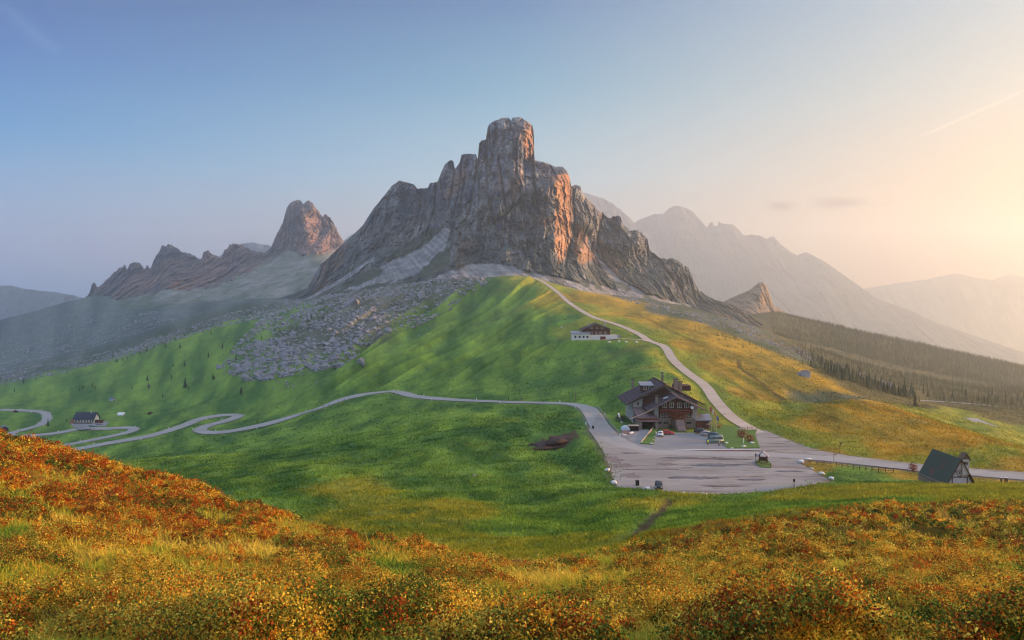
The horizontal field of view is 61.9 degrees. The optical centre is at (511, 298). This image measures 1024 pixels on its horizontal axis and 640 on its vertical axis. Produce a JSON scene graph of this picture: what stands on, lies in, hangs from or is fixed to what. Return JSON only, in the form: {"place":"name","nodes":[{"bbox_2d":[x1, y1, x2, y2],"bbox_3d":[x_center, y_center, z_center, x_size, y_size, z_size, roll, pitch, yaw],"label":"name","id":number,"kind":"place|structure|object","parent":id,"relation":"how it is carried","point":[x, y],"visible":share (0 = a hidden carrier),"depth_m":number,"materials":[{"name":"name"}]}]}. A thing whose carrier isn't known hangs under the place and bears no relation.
{"place":"outdoors","nodes":[
{"label":"outdoors","id":0,"kind":"place"},
{"bbox_2d":[0,285,80,319],"bbox_3d":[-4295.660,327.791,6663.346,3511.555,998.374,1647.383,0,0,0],"label":"valley ridge","id":1,"kind":"structure","parent":0,"point":[15,301],"depth_m":6626.19,"materials":[{"name":"grey stone"}]},
{"bbox_2d":[85,200,343,310],"bbox_3d":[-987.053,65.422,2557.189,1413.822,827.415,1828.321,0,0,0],"label":"distant peaks","id":2,"kind":"object","parent":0,"point":[307,241],"visible":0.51,"depth_m":2679.00,"materials":[{"name":"grey stone"}]},
{"bbox_2d":[219,234,352,257],"bbox_3d":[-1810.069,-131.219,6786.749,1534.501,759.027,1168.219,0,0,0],"label":"back ridge","id":3,"kind":"structure","parent":0,"point":[257,247],"depth_m":6762.35,"materials":[{"name":"grey stone"}]},
{"bbox_2d":[0,276,1023,639],"bbox_3d":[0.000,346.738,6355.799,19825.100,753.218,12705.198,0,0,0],"label":"meadow","id":4,"kind":"structure","parent":0,"point":[484,330],"depth_m":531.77,"materials":[{"name":"green plant"}]},
{"bbox_2d":[1,425,9,430],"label":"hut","id":5,"kind":"object","parent":4,"relation":"on","point":[5,428],"visible":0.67,"depth_m":654.85,"materials":[{"name":"grey metal"}]},
{"bbox_2d":[70,421,108,429],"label":"lodge yard","id":6,"kind":"structure","parent":4,"relation":"on","point":[79,426],"depth_m":652.93,"materials":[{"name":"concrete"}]},
{"bbox_2d":[70,411,102,422],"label":"lodge","id":7,"kind":"structure","parent":6,"relation":"on","point":[86,417],"depth_m":666.30,"materials":[{"name":"stone"}]},
{"bbox_2d":[117,412,125,415],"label":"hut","id":8,"kind":"object","parent":4,"relation":"on","point":[121,413],"visible":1,"depth_m":731.63,"materials":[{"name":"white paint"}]},
{"bbox_2d":[356,358,364,366],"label":"boulder","id":9,"kind":"object","parent":4,"relation":"on","point":[361,361],"visible":1,"depth_m":646.57,"materials":[{"name":"grey stone"}]},
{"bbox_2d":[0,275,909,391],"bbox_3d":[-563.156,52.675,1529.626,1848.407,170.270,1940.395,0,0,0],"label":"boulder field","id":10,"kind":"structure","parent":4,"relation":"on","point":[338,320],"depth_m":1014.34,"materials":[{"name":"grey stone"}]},
{"bbox_2d":[301,354,309,359],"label":"boulder","id":11,"kind":"object","parent":10,"relation":"on","point":[303,356],"visible":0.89,"depth_m":744.65,"materials":[{"name":"grey stone"}]},
{"bbox_2d":[319,364,329,369],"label":"boulder","id":12,"kind":"object","parent":10,"relation":"on","point":[324,366],"visible":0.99,"depth_m":682.50,"materials":[{"name":"grey stone"}]},
{"bbox_2d":[343,351,350,356],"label":"boulder","id":13,"kind":"object","parent":10,"relation":"on","point":[348,353],"visible":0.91,"depth_m":728.39,"materials":[{"name":"grey stone"}]},
{"bbox_2d":[348,299,358,305],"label":"boulder","id":14,"kind":"object","parent":10,"relation":"on","point":[353,302],"visible":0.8,"depth_m":1009.76,"materials":[{"name":"grey stone"}]},
{"bbox_2d":[384,327,391,332],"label":"boulder","id":15,"kind":"object","parent":10,"relation":"on","point":[388,330],"visible":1,"depth_m":811.57,"materials":[{"name":"grey stone"}]},
{"bbox_2d":[417,292,425,298],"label":"boulder","id":16,"kind":"object","parent":10,"relation":"on","point":[421,295],"visible":0.78,"depth_m":1042.92,"materials":[{"name":"grey stone"}]},
{"bbox_2d":[0,426,1023,639],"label":"heather","id":17,"kind":"object","parent":4,"relation":"on","point":[767,594],"visible":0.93,"depth_m":7.62,"materials":[{"name":"orange plant"}]},
{"bbox_2d":[4,311,1023,410],"bbox_3d":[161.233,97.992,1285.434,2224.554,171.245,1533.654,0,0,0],"label":"forest","id":18,"kind":"object","parent":4,"relation":"on","point":[1008,387],"visible":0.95,"depth_m":1500.25,"materials":[{"name":"green plant"}]},
{"bbox_2d":[528,434,571,450],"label":"earth heap","id":19,"kind":"object","parent":4,"relation":"on","point":[551,442],"visible":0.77,"depth_m":260.66,"materials":[{"name":"brown soil"}]},
{"bbox_2d":[570,322,619,340],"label":"chalet","id":20,"kind":"object","parent":4,"relation":"on","point":[595,331],"visible":1,"depth_m":528.68,"materials":[{"name":"white paint"}]},
{"bbox_2d":[596,406,629,438],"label":"guard rail","id":21,"kind":"object","parent":4,"relation":"on","point":[611,423],"visible":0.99,"depth_m":286.49,"materials":[{"name":"metal"}]},
{"bbox_2d":[615,414,628,421],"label":"shrub","id":22,"kind":"object","parent":4,"relation":"on","point":[620,417],"visible":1,"depth_m":299.44,"materials":[{"name":"plant"}]},
{"bbox_2d":[602,338,657,342],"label":"gravel spur","id":23,"kind":"structure","parent":4,"relation":"on","point":[636,339],"depth_m":510.15,"materials":[{"name":"grey gravel"}]},
{"bbox_2d":[617,372,707,430],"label":"mountain inn","id":24,"kind":"structure","parent":4,"relation":"on","point":[656,403],"depth_m":286.27,"materials":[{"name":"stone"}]},
{"bbox_2d":[619,430,729,449],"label":"forecourt","id":25,"kind":"structure","parent":4,"relation":"on","point":[678,441],"depth_m":256.24,"materials":[{"name":"grey asphalt"}]},
{"bbox_2d":[621,425,629,434],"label":"booth","id":26,"kind":"object","parent":25,"relation":"on","point":[625,429],"visible":1,"depth_m":268.70,"materials":[{"name":"white brick"}]},
{"bbox_2d":[628,425,638,430],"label":"storage box","id":27,"kind":"object","parent":25,"relation":"on","point":[634,427],"visible":0.77,"depth_m":277.26,"materials":[{"name":"brown wood"}]},
{"bbox_2d":[641,426,653,441],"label":"wall","id":28,"kind":"structure","parent":25,"relation":"on","point":[651,429],"depth_m":268.39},
{"bbox_2d":[640,428,656,444],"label":"lawn","id":29,"kind":"structure","parent":25,"relation":"on","point":[649,438],"depth_m":260.57,"materials":[{"name":"green plant"}]},
{"bbox_2d":[662,430,673,434],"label":"parked car","id":30,"kind":"object","parent":25,"relation":"on","point":[668,432],"visible":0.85,"depth_m":268.50,"materials":[{"name":"red paint"}]},
{"bbox_2d":[694,428,706,433],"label":"parked car","id":31,"kind":"object","parent":25,"relation":"on","point":[698,430],"visible":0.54,"depth_m":270.69,"materials":[{"name":"black paint"}]},
{"bbox_2d":[700,430,709,435],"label":"parked car","id":32,"kind":"object","parent":25,"relation":"on","point":[704,432],"visible":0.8,"depth_m":266.55,"materials":[{"name":"silver metal"}]},
{"bbox_2d":[705,435,723,442],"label":"parked van","id":33,"kind":"object","parent":25,"relation":"on","point":[718,438],"visible":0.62,"depth_m":253.06,"materials":[{"name":"paint"}]},
{"bbox_2d":[708,432,722,435],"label":"parked car","id":34,"kind":"object","parent":25,"relation":"on","point":[712,433],"visible":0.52,"depth_m":263.80,"materials":[{"name":"teal paint"}]},
{"bbox_2d":[694,414,710,427],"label":"shed","id":35,"kind":"structure","parent":4,"relation":"on","point":[703,420],"depth_m":282.40,"materials":[{"name":"brown wood"}]},
{"bbox_2d":[736,429,747,437],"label":"shrub","id":36,"kind":"object","parent":4,"relation":"on","point":[740,433],"visible":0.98,"depth_m":262.53,"materials":[{"name":"brown plant"}]},
{"bbox_2d":[744,434,754,441],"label":"shrub","id":37,"kind":"object","parent":4,"relation":"on","point":[748,439],"visible":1,"depth_m":255.25,"materials":[{"name":"brown plant"}]},
{"bbox_2d":[797,370,810,377],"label":"boulder","id":38,"kind":"object","parent":4,"relation":"on","point":[805,373],"visible":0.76,"depth_m":429.90,"materials":[{"name":"grey stone"}]},
{"bbox_2d":[589,413,1023,493],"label":"parking lot","id":39,"kind":"structure","parent":4,"relation":"on","point":[772,477],"depth_m":215.72,"materials":[{"name":"grey asphalt"}]},
{"bbox_2d":[604,455,622,463],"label":"worn patch","id":40,"kind":"object","parent":39,"relation":"on","point":[614,459],"visible":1,"depth_m":227.61,"materials":[{"name":"grey asphalt"}]},
{"bbox_2d":[609,463,635,467],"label":"worn patch","id":41,"kind":"object","parent":39,"relation":"on","point":[627,465],"visible":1,"depth_m":219.42,"materials":[{"name":"grey asphalt"}]},
{"bbox_2d":[621,472,638,477],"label":"worn patch","id":42,"kind":"object","parent":39,"relation":"on","point":[634,475],"visible":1,"depth_m":207.01,"materials":[{"name":"grey asphalt"}]},
{"bbox_2d":[622,469,677,469],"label":"worn patch","id":43,"kind":"object","parent":39,"relation":"on","point":[649,469],"visible":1,"depth_m":214.17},
{"bbox_2d":[655,480,662,489],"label":"parked car","id":44,"kind":"object","parent":39,"relation":"on","point":[658,484],"visible":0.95,"depth_m":192.26,"materials":[{"name":"silver paint"}]},
{"bbox_2d":[662,457,698,458],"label":"worn patch","id":45,"kind":"object","parent":39,"relation":"on","point":[679,457],"visible":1,"depth_m":230.38,"materials":[{"name":"grey asphalt"}]},
{"bbox_2d":[667,476,710,478],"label":"worn patch","id":46,"kind":"object","parent":39,"relation":"on","point":[695,477],"visible":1,"depth_m":204.62,"materials":[{"name":"grey asphalt"}]},
{"bbox_2d":[701,463,737,466],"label":"worn patch","id":47,"kind":"object","parent":39,"relation":"on","point":[715,464],"visible":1,"depth_m":220.66,"materials":[{"name":"grey asphalt"}]},
{"bbox_2d":[704,485,742,486],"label":"worn patch","id":48,"kind":"object","parent":39,"relation":"on","point":[723,485],"visible":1,"depth_m":195.78,"materials":[{"name":"grey asphalt"}]},
{"bbox_2d":[755,459,770,467],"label":"traffic island","id":49,"kind":"structure","parent":39,"relation":"on","point":[765,464],"depth_m":220.42,"materials":[{"name":"green plant"}]},
{"bbox_2d":[756,450,769,462],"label":"shelter","id":50,"kind":"object","parent":49,"relation":"on","point":[766,457],"visible":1,"depth_m":222.52,"materials":[{"name":"brown wood"}]},
{"bbox_2d":[777,470,799,471],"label":"worn patch","id":51,"kind":"object","parent":39,"relation":"on","point":[788,471],"visible":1,"depth_m":211.59,"materials":[{"name":"grey asphalt"}]},
{"bbox_2d":[810,460,893,471],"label":"rail fence","id":52,"kind":"object","parent":4,"relation":"on","point":[859,467],"visible":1,"depth_m":215.18,"materials":[{"name":"brown wood"}]},
{"bbox_2d":[909,461,917,471],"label":"shrub","id":53,"kind":"object","parent":4,"relation":"on","point":[912,468],"visible":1,"depth_m":212.19,"materials":[{"name":"brown plant"}]},
{"bbox_2d":[918,449,974,483],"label":"chapel","id":54,"kind":"structure","parent":4,"relation":"on","point":[938,466],"depth_m":193.24,"materials":[{"name":"paint"}]},
{"bbox_2d":[0,391,1023,478],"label":"road","id":55,"kind":"structure","parent":0,"point":[590,413],"depth_m":401.20,"materials":[{"name":"grey asphalt"}]},
{"bbox_2d":[673,449,760,450],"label":"road edging","id":56,"kind":"object","parent":55,"relation":"on","point":[716,449],"visible":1,"depth_m":242.28,"materials":[{"name":"grey concrete"}]},
{"bbox_2d":[0,0,1023,297],"label":"sky","id":57,"kind":"structure","parent":0,"point":[881,142],"materials":[{"name":"blue"}]},
{"bbox_2d":[279,117,762,327],"bbox_3d":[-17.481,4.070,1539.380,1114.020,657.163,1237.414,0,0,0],"label":"rock peak","id":58,"kind":"object","parent":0,"point":[505,203],"visible":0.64,"depth_m":1489.86,"materials":[{"name":"grey stone"}]},
{"bbox_2d":[583,193,661,258],"bbox_3d":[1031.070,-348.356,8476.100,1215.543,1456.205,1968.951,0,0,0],"label":"ridge","id":59,"kind":"structure","parent":0,"point":[608,209],"depth_m":8633.57,"materials":[{"name":"grey stone"}]},
{"bbox_2d":[534,278,762,432],"bbox_3d":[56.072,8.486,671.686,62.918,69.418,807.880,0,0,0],"label":"gravel track","id":60,"kind":"structure","parent":0,"point":[718,403],"depth_m":386.55,"materials":[{"name":"grey gravel"}]},
{"bbox_2d":[713,422,759,447],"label":"lawn","id":61,"kind":"structure","parent":0,"point":[730,435],"depth_m":262.81,"materials":[{"name":"green plant"}]},
{"bbox_2d":[723,282,788,314],"bbox_3d":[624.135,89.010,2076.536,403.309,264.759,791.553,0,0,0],"label":"rocky horn","id":62,"kind":"object","parent":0,"point":[756,298],"visible":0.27,"depth_m":2231.76,"materials":[{"name":"grey stone"}]},
{"bbox_2d":[635,206,1023,362],"bbox_3d":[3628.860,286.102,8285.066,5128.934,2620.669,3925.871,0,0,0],"label":"massif","id":63,"kind":"structure","parent":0,"point":[722,262],"depth_m":8503.83,"materials":[{"name":"grey stone"}]},
{"bbox_2d":[864,274,1023,344],"bbox_3d":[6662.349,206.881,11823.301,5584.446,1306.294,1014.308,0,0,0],"label":"faint ridge","id":64,"kind":"structure","parent":0,"point":[990,310],"depth_m":11713.50,"materials":[{"name":"beige stone"}]},
{"bbox_2d":[920,400,990,405],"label":"valley road","id":65,"kind":"structure","parent":0,"point":[952,402],"depth_m":677.95,"materials":[{"name":"grey asphalt"}]},
{"bbox_2d":[967,418,996,426],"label":"side road","id":66,"kind":"structure","parent":0,"point":[975,420],"depth_m":453.01,"materials":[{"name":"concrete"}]}
]}

